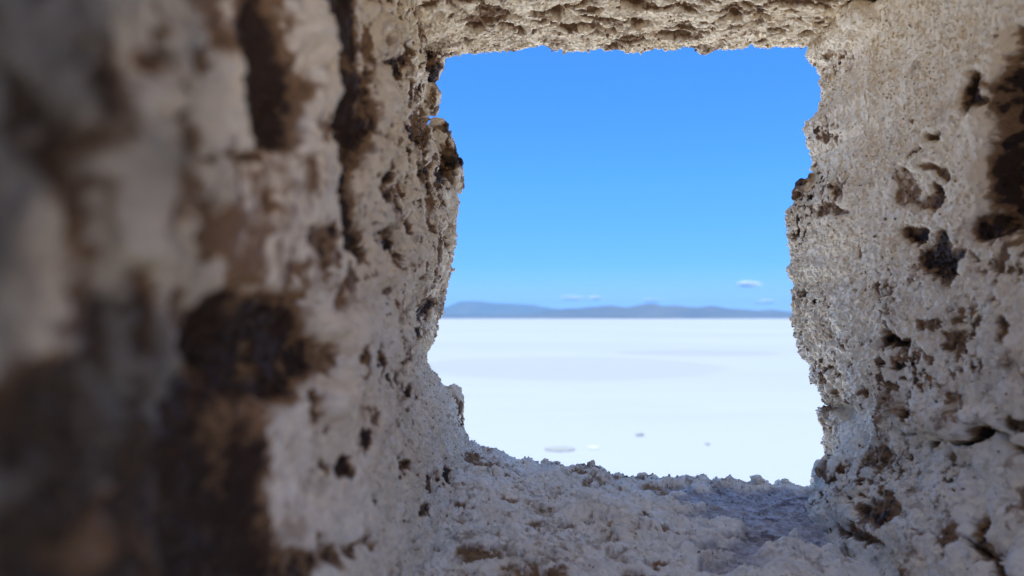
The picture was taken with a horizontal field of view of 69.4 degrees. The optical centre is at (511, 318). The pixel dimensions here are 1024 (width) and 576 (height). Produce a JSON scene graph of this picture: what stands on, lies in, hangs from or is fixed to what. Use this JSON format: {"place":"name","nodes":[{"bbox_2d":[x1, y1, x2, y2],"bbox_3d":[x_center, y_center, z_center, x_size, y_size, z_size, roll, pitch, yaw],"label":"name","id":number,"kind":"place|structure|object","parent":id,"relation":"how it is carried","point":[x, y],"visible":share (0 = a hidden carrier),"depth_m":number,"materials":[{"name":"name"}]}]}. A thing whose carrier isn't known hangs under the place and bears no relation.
{"place":"outdoors","nodes":[
{"label":"outdoors","id":0,"kind":"place"},
{"bbox_2d":[444,301,736,317],"bbox_3d":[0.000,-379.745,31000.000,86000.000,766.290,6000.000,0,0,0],"label":"mountains","id":1,"kind":"structure","parent":0,"point":[472,308],"depth_m":29861.72,"materials":[{"name":"blue stone"}]},
{"bbox_2d":[441,317,788,318],"bbox_3d":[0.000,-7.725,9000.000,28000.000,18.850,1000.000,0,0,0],"label":"shore","id":2,"kind":"structure","parent":0,"point":[617,318],"depth_m":8526.05,"materials":[{"name":"white"}]},
{"bbox_2d":[441,303,791,317],"bbox_3d":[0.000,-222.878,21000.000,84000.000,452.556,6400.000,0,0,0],"label":"mountains","id":3,"kind":"structure","parent":0,"point":[654,310],"depth_m":19332.59,"materials":[{"name":"blue stone"}]},
{"bbox_2d":[427,44,820,311],"label":"sky","id":4,"kind":"structure","parent":0,"point":[598,177],"materials":[{"name":"blue"}]},
{"bbox_2d":[427,319,826,486],"bbox_3d":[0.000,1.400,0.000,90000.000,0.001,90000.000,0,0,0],"label":"salt flat","id":5,"kind":"structure","parent":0,"point":[742,397],"depth_m":13.97,"materials":[{"name":"white"}]},
{"bbox_2d":[0,0,1023,575],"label":"salt block hut","id":6,"kind":"object","parent":5,"relation":"on","point":[228,236],"visible":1,"depth_m":0.32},
{"bbox_2d":[540,458,548,464],"bbox_3d":[0.026,0.114,0.588,0.008,0.007,0.006,0,0,0],"label":"salt crumb","id":7,"kind":"object","parent":6,"relation":"on","point":[544,461],"visible":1,"depth_m":0.59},
{"bbox_2d":[587,460,594,465],"bbox_3d":[0.063,0.116,0.588,0.007,0.006,0.007,0,0,0],"label":"salt crumb","id":8,"kind":"object","parent":6,"relation":"on","point":[591,462],"visible":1,"depth_m":0.59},
{"bbox_2d":[637,472,647,477],"bbox_3d":[0.104,0.125,0.588,0.010,0.006,0.008,0,0,0],"label":"salt crumb","id":9,"kind":"object","parent":6,"relation":"on","point":[642,474],"visible":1,"depth_m":0.59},
{"bbox_2d":[749,474,762,483],"bbox_3d":[0.194,0.128,0.587,0.011,0.007,0.009,0,0,0],"label":"salt crumb","id":10,"kind":"object","parent":6,"relation":"on","point":[758,478],"visible":1,"depth_m":0.58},
{"bbox_2d":[781,478,789,483],"bbox_3d":[0.217,0.130,0.588,0.007,0.006,0.008,0,0,0],"label":"salt crumb","id":11,"kind":"object","parent":6,"relation":"on","point":[784,480],"visible":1,"depth_m":0.59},
{"bbox_2d":[788,528,800,538],"bbox_3d":[0.187,0.144,0.490,0.008,0.010,0.008,0,0,0],"label":"salt crumb","id":12,"kind":"object","parent":6,"relation":"on","point":[794,533],"visible":0.69,"depth_m":0.49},
{"bbox_2d":[545,446,574,451],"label":"salt slab","id":13,"kind":"structure","parent":5,"relation":"on","point":[560,448],"depth_m":7.86,"materials":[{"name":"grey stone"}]},
{"bbox_2d":[586,446,598,448],"bbox_3d":[0.875,1.396,7.991,0.143,0.025,0.143,0,0,0],"label":"salt mound","id":14,"kind":"object","parent":5,"relation":"on","point":[592,447],"visible":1,"depth_m":7.96,"materials":[{"name":"white"}]}
]}

